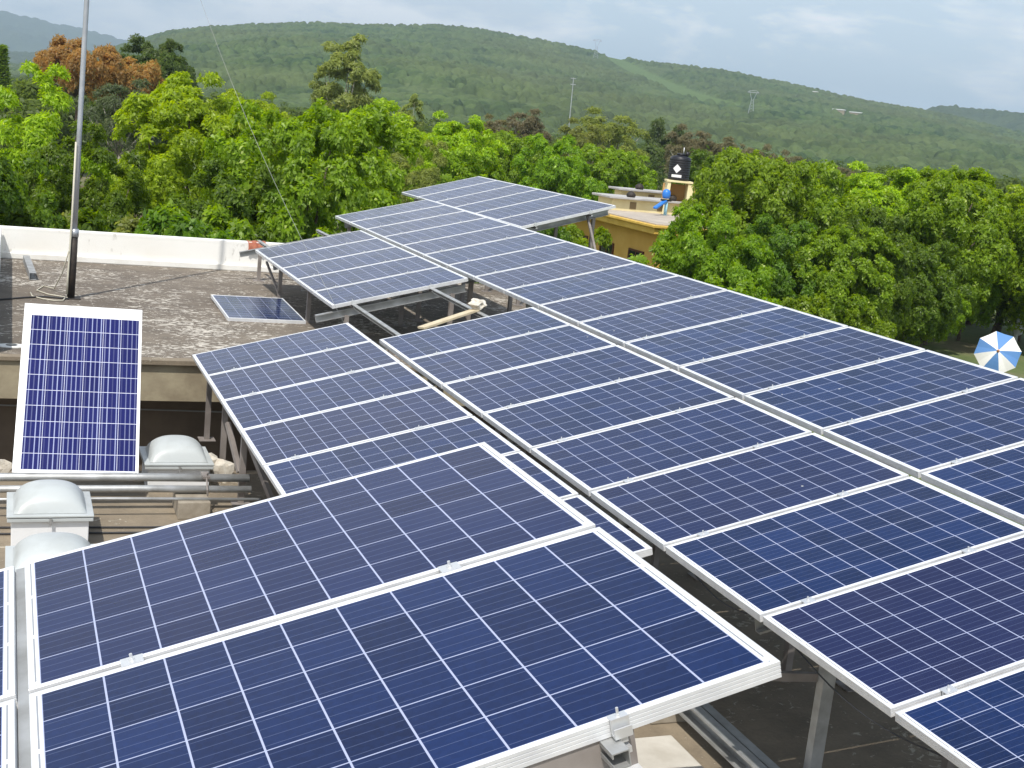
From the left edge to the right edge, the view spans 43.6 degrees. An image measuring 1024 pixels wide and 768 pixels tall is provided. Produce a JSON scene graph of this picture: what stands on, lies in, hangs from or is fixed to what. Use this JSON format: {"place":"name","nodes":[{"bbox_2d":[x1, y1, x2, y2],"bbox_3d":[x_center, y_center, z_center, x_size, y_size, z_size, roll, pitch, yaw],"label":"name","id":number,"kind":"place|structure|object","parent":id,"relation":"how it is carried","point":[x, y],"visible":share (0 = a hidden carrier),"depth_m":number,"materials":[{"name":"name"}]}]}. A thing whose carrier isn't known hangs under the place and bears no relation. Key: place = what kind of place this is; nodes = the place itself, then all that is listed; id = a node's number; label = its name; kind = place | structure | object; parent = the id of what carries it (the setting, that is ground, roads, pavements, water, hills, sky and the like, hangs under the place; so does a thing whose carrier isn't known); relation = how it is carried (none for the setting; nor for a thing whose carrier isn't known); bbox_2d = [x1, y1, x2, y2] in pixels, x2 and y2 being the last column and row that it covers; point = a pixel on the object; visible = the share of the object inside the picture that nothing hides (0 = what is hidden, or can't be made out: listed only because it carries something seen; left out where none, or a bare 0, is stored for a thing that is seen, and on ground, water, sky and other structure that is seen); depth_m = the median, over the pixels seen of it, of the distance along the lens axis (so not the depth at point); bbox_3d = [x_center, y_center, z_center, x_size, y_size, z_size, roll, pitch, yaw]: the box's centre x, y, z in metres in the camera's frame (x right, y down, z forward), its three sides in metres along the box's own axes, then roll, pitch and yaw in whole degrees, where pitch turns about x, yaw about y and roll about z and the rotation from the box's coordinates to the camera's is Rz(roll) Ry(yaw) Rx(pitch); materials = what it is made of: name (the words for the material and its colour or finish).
{"place":"outdoors","nodes":[
{"label":"outdoors","id":0,"kind":"place"},
{"bbox_2d":[0,10,128,51],"bbox_3d":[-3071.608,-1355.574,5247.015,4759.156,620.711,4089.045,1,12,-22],"label":"mountains","id":1,"kind":"structure","parent":0,"point":[18,33],"depth_m":5806.66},
{"bbox_2d":[0,0,1023,112],"label":"sky","id":2,"kind":"structure","parent":0,"point":[925,54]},
{"bbox_2d":[7,21,1023,181],"bbox_3d":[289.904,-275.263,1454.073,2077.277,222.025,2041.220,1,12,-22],"label":"hill","id":3,"kind":"structure","parent":0,"point":[462,73],"depth_m":899.94,"materials":[{"name":"green plant"}]},
{"bbox_2d":[14,137,1023,525],"bbox_3d":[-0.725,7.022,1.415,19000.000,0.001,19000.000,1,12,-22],"label":"ground","id":4,"kind":"structure","parent":0,"point":[966,345],"depth_m":54.55,"materials":[{"name":"green plant"}]},
{"bbox_2d":[0,153,69,229],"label":"tree","id":5,"kind":"object","parent":4,"relation":"on","point":[12,191],"visible":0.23,"depth_m":24.64,"materials":[{"name":"green plant"}]},
{"bbox_2d":[2,201,110,231],"bbox_3d":[-9.703,-1.147,25.563,4.000,5.062,3.986,7,11,5],"label":"shrub","id":6,"kind":"object","parent":4,"relation":"on","point":[89,220],"visible":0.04,"depth_m":25.25,"materials":[{"name":"green plant"}]},
{"bbox_2d":[0,59,127,218],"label":"tree","id":7,"kind":"object","parent":4,"relation":"on","point":[37,131],"visible":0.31,"depth_m":29.84,"materials":[{"name":"green plant"}]},
{"bbox_2d":[32,34,126,175],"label":"tree","id":8,"kind":"object","parent":4,"relation":"on","point":[107,67],"visible":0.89,"depth_m":95.27,"materials":[{"name":"orange plant"}]},
{"bbox_2d":[17,120,154,231],"bbox_3d":[-9.839,-2.804,29.577,4.005,6.449,3.847,13,13,31],"label":"tree","id":9,"kind":"object","parent":4,"relation":"on","point":[90,197],"visible":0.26,"depth_m":28.84,"materials":[{"name":"green plant"}]},
{"bbox_2d":[70,78,160,161],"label":"tree","id":10,"kind":"object","parent":4,"relation":"on","point":[112,103],"visible":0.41,"depth_m":78.05,"materials":[{"name":"green plant"}]},
{"bbox_2d":[87,56,166,167],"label":"tree","id":11,"kind":"object","parent":4,"relation":"on","point":[150,72],"visible":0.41,"depth_m":99.37,"materials":[{"name":"orange plant"}]},
{"bbox_2d":[86,33,199,151],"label":"tree","id":12,"kind":"object","parent":4,"relation":"on","point":[169,45],"visible":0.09,"depth_m":110.38,"materials":[{"name":"green plant"}]},
{"bbox_2d":[121,51,210,152],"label":"tree","id":13,"kind":"object","parent":4,"relation":"on","point":[170,63],"visible":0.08,"depth_m":104.65,"materials":[{"name":"green plant"}]},
{"bbox_2d":[99,206,236,239],"bbox_3d":[-7.437,-1.139,26.453,4.064,5.162,4.079,1,12,-23],"label":"shrub","id":14,"kind":"object","parent":4,"relation":"on","point":[185,225],"visible":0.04,"depth_m":25.88,"materials":[{"name":"green plant"}]},
{"bbox_2d":[91,71,265,224],"bbox_3d":[-9.483,-4.911,36.534,5.620,7.986,5.737,16,15,42],"label":"tree","id":15,"kind":"object","parent":4,"relation":"on","point":[175,101],"visible":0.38,"depth_m":35.04,"materials":[{"name":"green plant"}]},
{"bbox_2d":[155,199,256,240],"bbox_3d":[-6.859,-1.533,28.701,4.080,5.164,4.066,-2,14,-34],"label":"shrub","id":16,"kind":"object","parent":4,"relation":"on","point":[240,229],"visible":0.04,"depth_m":27.81,"materials":[{"name":"green plant"}]},
{"bbox_2d":[158,153,317,242],"bbox_3d":[-6.939,-2.464,30.616,4.314,5.963,4.620,0,13,-28],"label":"tree","id":17,"kind":"object","parent":4,"relation":"on","point":[228,191],"visible":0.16,"depth_m":29.64,"materials":[{"name":"green plant"}]},
{"bbox_2d":[199,96,419,248],"bbox_3d":[-5.335,-3.422,32.323,5.464,7.573,5.759,7,11,7],"label":"tree","id":18,"kind":"object","parent":4,"relation":"on","point":[316,130],"visible":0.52,"depth_m":30.99,"materials":[{"name":"green plant"}]},
{"bbox_2d":[308,33,382,114],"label":"tree","id":19,"kind":"object","parent":4,"relation":"on","point":[356,96],"visible":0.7,"depth_m":107.17,"materials":[{"name":"green plant"}]},
{"bbox_2d":[310,98,436,230],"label":"tree","id":20,"kind":"object","parent":4,"relation":"on","point":[417,138],"visible":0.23,"depth_m":55.56,"materials":[{"name":"green plant"}]},
{"bbox_2d":[369,139,447,266],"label":"tree","id":21,"kind":"object","parent":4,"relation":"on","point":[427,177],"visible":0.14,"depth_m":46.59,"materials":[{"name":"green plant"}]},
{"bbox_2d":[411,110,510,268],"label":"tree","id":22,"kind":"object","parent":4,"relation":"on","point":[456,136],"visible":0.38,"depth_m":59.69,"materials":[{"name":"green plant"}]},
{"bbox_2d":[0,225,958,767],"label":"flat roof building","id":23,"kind":"structure","parent":4,"relation":"on","point":[168,287],"depth_m":14.05,"materials":[{"name":"white paint"}]},
{"bbox_2d":[5,532,93,571],"bbox_3d":[-3.067,1.222,8.578,0.608,0.427,0.618,1,12,-22],"label":"skylight","id":24,"kind":"object","parent":23,"relation":"on","point":[31,548],"visible":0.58,"depth_m":8.45,"materials":[{"name":"white plastic"}]},
{"bbox_2d":[6,479,93,545],"bbox_3d":[-3.502,0.950,9.707,0.608,0.427,0.618,1,12,-22],"label":"skylight","id":25,"kind":"object","parent":23,"relation":"on","point":[44,506],"visible":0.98,"depth_m":9.50,"materials":[{"name":"white plastic"}]},
{"bbox_2d":[12,303,141,472],"bbox_3d":[-3.813,0.222,11.306,0.990,1.650,0.786,3,-31,-18],"label":"solar panel","id":26,"kind":"object","parent":23,"relation":"on","point":[78,405],"visible":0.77,"depth_m":10.96,"materials":[{"name":"glass"}]},
{"bbox_2d":[65,0,88,299],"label":"antenna mast","id":27,"kind":"object","parent":23,"relation":"on","point":[72,263],"visible":1,"depth_m":16.24,"materials":[{"name":"metal"}]},
{"bbox_2d":[0,473,249,481],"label":"roof pipe","id":28,"kind":"object","parent":23,"relation":"on","point":[168,477],"visible":1,"depth_m":10.54,"materials":[{"name":"metal"}]},
{"bbox_2d":[139,435,213,485],"bbox_3d":[-2.975,0.675,11.342,0.588,0.427,0.598,1,12,-22],"label":"skylight","id":29,"kind":"object","parent":23,"relation":"on","point":[178,454],"visible":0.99,"depth_m":11.14,"materials":[{"name":"white plastic"}]},
{"bbox_2d":[172,492,210,518],"bbox_3d":[-2.663,0.993,10.644,0.260,0.145,0.400,1,12,-22],"label":"concrete block","id":30,"kind":"object","parent":23,"relation":"on","point":[187,509],"depth_m":10.47,"materials":[{"name":"beige concrete"}]},
{"bbox_2d":[0,485,251,492],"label":"roof pipe","id":31,"kind":"object","parent":30,"relation":"on","point":[157,488],"visible":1,"depth_m":10.54,"materials":[{"name":"metal"}]},
{"bbox_2d":[198,382,273,505],"bbox_3d":[-1.271,0.740,10.193,1.598,1.100,7.141,1,12,-22],"label":"mounting frame","id":32,"kind":"object","parent":23,"relation":"on","point":[226,430],"visible":0.06,"depth_m":11.06,"materials":[{"name":"metal"}]},
{"bbox_2d":[192,323,371,378],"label":"solar panel","id":33,"kind":"object","parent":32,"relation":"on","point":[222,360],"visible":0.96,"depth_m":12.86,"materials":[{"name":"glass"}]},
{"bbox_2d":[206,341,399,403],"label":"solar panel","id":34,"kind":"object","parent":32,"relation":"on","point":[247,381],"visible":0.96,"depth_m":11.93,"materials":[{"name":"glass"}]},
{"bbox_2d":[222,362,432,433],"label":"solar panel","id":35,"kind":"object","parent":32,"relation":"on","point":[303,399],"visible":0.94,"depth_m":11.00,"materials":[{"name":"glass"}]},
{"bbox_2d":[241,387,472,469],"bbox_3d":[-1.236,0.320,10.098,1.650,0.066,1.030,-13,17,-18],"label":"solar panel","id":36,"kind":"object","parent":32,"relation":"on","point":[285,440],"visible":0.94,"depth_m":10.07,"materials":[{"name":"glass"}]},
{"bbox_2d":[263,416,519,494],"bbox_3d":[-0.874,0.543,9.173,1.650,0.066,1.030,-13,17,-18],"label":"solar panel","id":37,"kind":"object","parent":32,"relation":"on","point":[306,472],"visible":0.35,"depth_m":9.30,"materials":[{"name":"glass"}]},
{"bbox_2d":[503,451,577,498],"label":"solar panel","id":38,"kind":"object","parent":32,"relation":"on","point":[543,476],"visible":0.18,"depth_m":8.46,"materials":[{"name":"glass"}]},
{"bbox_2d":[562,495,652,557],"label":"solar panel","id":39,"kind":"object","parent":32,"relation":"on","point":[594,514],"visible":0.12,"depth_m":7.52,"materials":[{"name":"glass"}]},
{"bbox_2d":[211,295,305,323],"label":"solar panel","id":40,"kind":"object","parent":23,"relation":"on","point":[256,309],"visible":1,"depth_m":16.86,"materials":[{"name":"glass"}]},
{"bbox_2d":[16,568,641,767],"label":"mounting frame","id":41,"kind":"object","parent":23,"relation":"on","point":[610,752],"visible":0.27,"depth_m":2.87,"materials":[{"name":"metal"}]},
{"bbox_2d":[0,566,17,708],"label":"solar panel","id":42,"kind":"object","parent":41,"relation":"on","point":[8,656],"visible":0.92,"depth_m":3.72,"materials":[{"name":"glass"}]},
{"bbox_2d":[0,699,18,767],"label":"solar panel","id":43,"kind":"object","parent":41,"relation":"on","point":[9,754],"visible":0.95,"depth_m":3.15,"materials":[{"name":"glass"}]},
{"bbox_2d":[24,442,595,693],"bbox_3d":[-0.679,0.522,4.059,1.650,0.067,1.030,-14,17,-18],"label":"solar panel","id":44,"kind":"object","parent":41,"relation":"on","point":[121,602],"visible":0.87,"depth_m":3.98,"materials":[{"name":"glass"}]},
{"bbox_2d":[29,527,781,767],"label":"solar panel","id":45,"kind":"object","parent":41,"relation":"on","point":[525,657],"visible":0.98,"depth_m":3.13,"materials":[{"name":"glass"}]},
{"bbox_2d":[414,198,608,305],"bbox_3d":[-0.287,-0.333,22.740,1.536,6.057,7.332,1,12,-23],"label":"mounting frame","id":46,"kind":"object","parent":23,"relation":"on","point":[587,217],"visible":0.2,"depth_m":20.25,"materials":[{"name":"metal"}]},
{"bbox_2d":[475,194,587,219],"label":"solar panel","id":47,"kind":"object","parent":46,"relation":"on","point":[529,207],"visible":0.82,"depth_m":21.31,"materials":[{"name":"glass"}]},
{"bbox_2d":[498,200,615,228],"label":"solar panel","id":48,"kind":"object","parent":46,"relation":"on","point":[553,214],"visible":0.92,"depth_m":20.31,"materials":[{"name":"glass"}]},
{"bbox_2d":[239,229,954,767],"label":"mounting frame","id":49,"kind":"object","parent":23,"relation":"on","point":[819,725],"visible":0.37,"depth_m":10.26,"materials":[{"name":"metal"}]},
{"bbox_2d":[255,230,377,260],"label":"solar panel","id":50,"kind":"object","parent":49,"relation":"on","point":[310,245],"visible":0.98,"depth_m":18.96,"materials":[{"name":"glass"}]},
{"bbox_2d":[267,238,396,270],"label":"solar panel","id":51,"kind":"object","parent":49,"relation":"on","point":[317,255],"visible":0.92,"depth_m":18.04,"materials":[{"name":"glass"}]},
{"bbox_2d":[281,246,417,281],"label":"solar panel","id":52,"kind":"object","parent":49,"relation":"on","point":[294,273],"visible":0.92,"depth_m":17.11,"materials":[{"name":"glass"}]},
{"bbox_2d":[296,256,440,294],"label":"solar panel","id":53,"kind":"object","parent":49,"relation":"on","point":[311,284],"visible":0.97,"depth_m":16.17,"materials":[{"name":"glass"}]},
{"bbox_2d":[313,266,467,308],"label":"solar panel","id":54,"kind":"object","parent":49,"relation":"on","point":[382,288],"visible":1,"depth_m":15.16,"materials":[{"name":"glass"}]},
{"bbox_2d":[379,307,570,363],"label":"solar panel","id":55,"kind":"object","parent":49,"relation":"on","point":[450,337],"visible":0.95,"depth_m":12.46,"materials":[{"name":"glass"}]},
{"bbox_2d":[408,324,615,388],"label":"solar panel","id":56,"kind":"object","parent":49,"relation":"on","point":[440,370],"visible":0.94,"depth_m":11.53,"materials":[{"name":"glass"}]},
{"bbox_2d":[442,345,669,417],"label":"solar panel","id":57,"kind":"object","parent":49,"relation":"on","point":[481,395],"visible":0.96,"depth_m":10.60,"materials":[{"name":"glass"}]},
{"bbox_2d":[482,369,733,452],"bbox_3d":[0.718,0.174,9.704,1.650,0.067,1.030,-13,17,-18],"label":"solar panel","id":58,"kind":"object","parent":49,"relation":"on","point":[538,423],"visible":0.98,"depth_m":9.67,"materials":[{"name":"glass"}]},
{"bbox_2d":[531,398,811,495],"bbox_3d":[1.079,0.398,8.778,1.650,0.066,1.030,-13,17,-18],"label":"solar panel","id":59,"kind":"object","parent":49,"relation":"on","point":[587,464],"visible":0.96,"depth_m":8.74,"materials":[{"name":"glass"}]},
{"bbox_2d":[590,433,908,550],"bbox_3d":[1.441,0.623,7.848,1.650,0.066,1.030,-13,17,-18],"label":"solar panel","id":60,"kind":"object","parent":49,"relation":"on","point":[661,511],"visible":0.98,"depth_m":7.80,"materials":[{"name":"glass"}]},
{"bbox_2d":[665,476,1023,621],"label":"solar panel","id":61,"kind":"object","parent":49,"relation":"on","point":[759,569],"visible":0.94,"depth_m":6.87,"materials":[{"name":"glass"}]},
{"bbox_2d":[763,535,1023,716],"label":"solar panel","id":62,"kind":"object","parent":49,"relation":"on","point":[890,646],"visible":0.98,"depth_m":5.93,"materials":[{"name":"glass"}]},
{"bbox_2d":[895,667,1023,767],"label":"solar panel","id":63,"kind":"object","parent":49,"relation":"on","point":[979,725],"visible":1,"depth_m":5.15,"materials":[{"name":"glass"}]},
{"bbox_2d":[344,223,895,691],"bbox_3d":[0.811,-0.265,14.129,1.544,1.929,17.343,1,12,-22],"label":"mounting frame","id":64,"kind":"object","parent":23,"relation":"on","point":[590,499],"visible":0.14,"depth_m":15.65,"materials":[{"name":"metal"}]},
{"bbox_2d":[350,205,464,231],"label":"solar panel","id":65,"kind":"object","parent":64,"relation":"on","point":[364,225],"visible":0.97,"depth_m":20.42,"materials":[{"name":"glass"}]},
{"bbox_2d":[366,211,486,238],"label":"solar panel","id":66,"kind":"object","parent":64,"relation":"on","point":[381,232],"visible":0.94,"depth_m":19.49,"materials":[{"name":"glass"}]},
{"bbox_2d":[383,217,510,247],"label":"solar panel","id":67,"kind":"object","parent":64,"relation":"on","point":[399,240],"visible":0.94,"depth_m":18.57,"materials":[{"name":"glass"}]},
{"bbox_2d":[402,225,537,256],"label":"solar panel","id":68,"kind":"object","parent":64,"relation":"on","point":[422,249],"visible":0.97,"depth_m":17.63,"materials":[{"name":"glass"}]},
{"bbox_2d":[424,233,566,267],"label":"solar panel","id":69,"kind":"object","parent":64,"relation":"on","point":[484,250],"visible":0.94,"depth_m":16.71,"materials":[{"name":"glass"}]},
{"bbox_2d":[447,241,599,279],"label":"solar panel","id":70,"kind":"object","parent":64,"relation":"on","point":[471,269],"visible":0.95,"depth_m":15.78,"materials":[{"name":"glass"}]},
{"bbox_2d":[474,251,636,292],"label":"solar panel","id":71,"kind":"object","parent":64,"relation":"on","point":[501,281],"visible":0.96,"depth_m":14.85,"materials":[{"name":"glass"}]},
{"bbox_2d":[504,263,678,308],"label":"solar panel","id":72,"kind":"object","parent":64,"relation":"on","point":[542,293],"visible":0.97,"depth_m":13.92,"materials":[{"name":"glass"}]},
{"bbox_2d":[539,275,726,325],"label":"solar panel","id":73,"kind":"object","parent":64,"relation":"on","point":[576,311],"visible":0.95,"depth_m":12.99,"materials":[{"name":"glass"}]},
{"bbox_2d":[579,290,782,346],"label":"solar panel","id":74,"kind":"object","parent":64,"relation":"on","point":[621,329],"visible":0.94,"depth_m":12.06,"materials":[{"name":"glass"}]},
{"bbox_2d":[625,307,847,370],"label":"solar panel","id":75,"kind":"object","parent":64,"relation":"on","point":[675,350],"visible":0.93,"depth_m":11.13,"materials":[{"name":"glass"}]},
{"bbox_2d":[679,327,924,399],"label":"solar panel","id":76,"kind":"object","parent":64,"relation":"on","point":[740,375],"visible":0.97,"depth_m":10.20,"materials":[{"name":"glass"}]},
{"bbox_2d":[744,350,1017,434],"bbox_3d":[2.672,0.030,9.307,1.650,0.067,1.030,-13,17,-18],"label":"solar panel","id":77,"kind":"object","parent":64,"relation":"on","point":[819,405],"visible":0.95,"depth_m":9.27,"materials":[{"name":"glass"}]},
{"bbox_2d":[823,378,1023,477],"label":"solar panel","id":78,"kind":"object","parent":64,"relation":"on","point":[916,441],"visible":0.97,"depth_m":8.34,"materials":[{"name":"glass"}]},
{"bbox_2d":[921,444,1023,524],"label":"solar panel","id":79,"kind":"object","parent":64,"relation":"on","point":[993,482],"visible":1,"depth_m":7.46,"materials":[{"name":"glass"}]},
{"bbox_2d":[650,714,685,724],"bbox_3d":[0.954,1.958,7.859,0.400,0.085,0.350,1,12,-22],"label":"concrete block","id":80,"kind":"object","parent":23,"relation":"on","point":[675,718],"depth_m":7.68,"materials":[{"name":"beige concrete"}]},
{"bbox_2d":[678,706,766,767],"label":"steel beam","id":81,"kind":"structure","parent":80,"relation":"on","point":[734,752],"depth_m":7.24,"materials":[{"name":"grey metal"}]},
{"bbox_2d":[635,735,702,767],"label":"concrete pad","id":82,"kind":"object","parent":23,"relation":"on","point":[668,751],"visible":0.45,"depth_m":7.23,"materials":[{"name":"beige concrete"}]},
{"bbox_2d":[0,75,1023,222],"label":"distant wood","id":83,"kind":"object","parent":4,"relation":"on","point":[26,88],"visible":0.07,"depth_m":121.36,"materials":[{"name":"green plant"}]},
{"bbox_2d":[472,130,553,191],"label":"tree","id":84,"kind":"object","parent":4,"relation":"on","point":[514,144],"visible":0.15,"depth_m":71.90,"materials":[{"name":"green plant"}]},
{"bbox_2d":[510,133,606,200],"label":"tree","id":85,"kind":"object","parent":4,"relation":"on","point":[556,173],"visible":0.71,"depth_m":69.86,"materials":[{"name":"green plant"}]},
{"bbox_2d":[573,106,650,168],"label":"tree","id":86,"kind":"object","parent":4,"relation":"on","point":[614,133],"visible":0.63,"depth_m":135.51,"materials":[{"name":"green plant"}]},
{"bbox_2d":[568,142,657,200],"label":"tree","id":87,"kind":"object","parent":4,"relation":"on","point":[620,162],"visible":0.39,"depth_m":73.58,"materials":[{"name":"green plant"}]},
{"bbox_2d":[662,123,715,176],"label":"tree","id":88,"kind":"object","parent":4,"relation":"on","point":[700,143],"visible":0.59,"depth_m":144.84,"materials":[{"name":"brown plant"}]},
{"bbox_2d":[653,202,776,298],"bbox_3d":[6.206,-2.909,40.505,4.038,5.581,4.324,9,12,16],"label":"tree","id":89,"kind":"object","parent":4,"relation":"on","point":[719,253],"visible":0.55,"depth_m":39.70,"materials":[{"name":"green plant"}]},
{"bbox_2d":[672,146,830,286],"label":"tree","id":90,"kind":"object","parent":4,"relation":"on","point":[762,177],"visible":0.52,"depth_m":44.40,"materials":[{"name":"green plant"}]},
{"bbox_2d":[717,212,827,314],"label":"tree","id":91,"kind":"object","parent":4,"relation":"on","point":[787,282],"visible":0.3,"depth_m":41.35,"materials":[{"name":"green plant"}]},
{"bbox_2d":[719,159,872,270],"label":"tree","id":92,"kind":"object","parent":4,"relation":"on","point":[833,180],"visible":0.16,"depth_m":45.69,"materials":[{"name":"green plant"}]},
{"bbox_2d":[771,224,903,329],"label":"tree","id":93,"kind":"object","parent":4,"relation":"on","point":[835,242],"visible":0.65,"depth_m":41.57,"materials":[{"name":"green plant"}]},
{"bbox_2d":[811,204,916,339],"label":"tree","id":94,"kind":"object","parent":4,"relation":"on","point":[901,306],"visible":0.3,"depth_m":43.11,"materials":[{"name":"green plant"}]},
{"bbox_2d":[827,160,952,255],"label":"tree","id":95,"kind":"object","parent":4,"relation":"on","point":[871,186],"visible":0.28,"depth_m":52.09,"materials":[{"name":"green plant"}]},
{"bbox_2d":[894,234,975,346],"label":"tree","id":96,"kind":"object","parent":4,"relation":"on","point":[926,317],"visible":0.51,"depth_m":46.84,"materials":[{"name":"green plant"}]},
{"bbox_2d":[869,165,1020,344],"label":"tree","id":97,"kind":"object","parent":4,"relation":"on","point":[956,188],"visible":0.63,"depth_m":50.61,"materials":[{"name":"green plant"}]},
{"bbox_2d":[974,331,1020,372],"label":"parasol","id":98,"kind":"object","parent":4,"relation":"on","point":[998,351],"visible":0.94,"depth_m":45.54,"materials":[{"name":"multicoloured"}]},
{"bbox_2d":[985,188,1023,332],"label":"tree","id":99,"kind":"object","parent":4,"relation":"on","point":[1013,285],"visible":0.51,"depth_m":52.64,"materials":[{"name":"green plant"}]},
{"bbox_2d":[563,209,706,267],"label":"yellow building","id":100,"kind":"structure","parent":0,"point":[633,233],"depth_m":54.59,"materials":[{"name":"paint"}]},
{"bbox_2d":[592,191,681,213],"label":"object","id":101,"kind":"object","parent":100,"relation":"on","point":[630,201],"visible":0.74,"depth_m":58.51,"materials":[{"name":"beige paint"}]},
{"bbox_2d":[923,104,1023,131],"bbox_3d":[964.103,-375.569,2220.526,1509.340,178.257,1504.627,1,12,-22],"label":"hill","id":102,"kind":"structure","parent":0,"point":[1009,120],"depth_m":2214.56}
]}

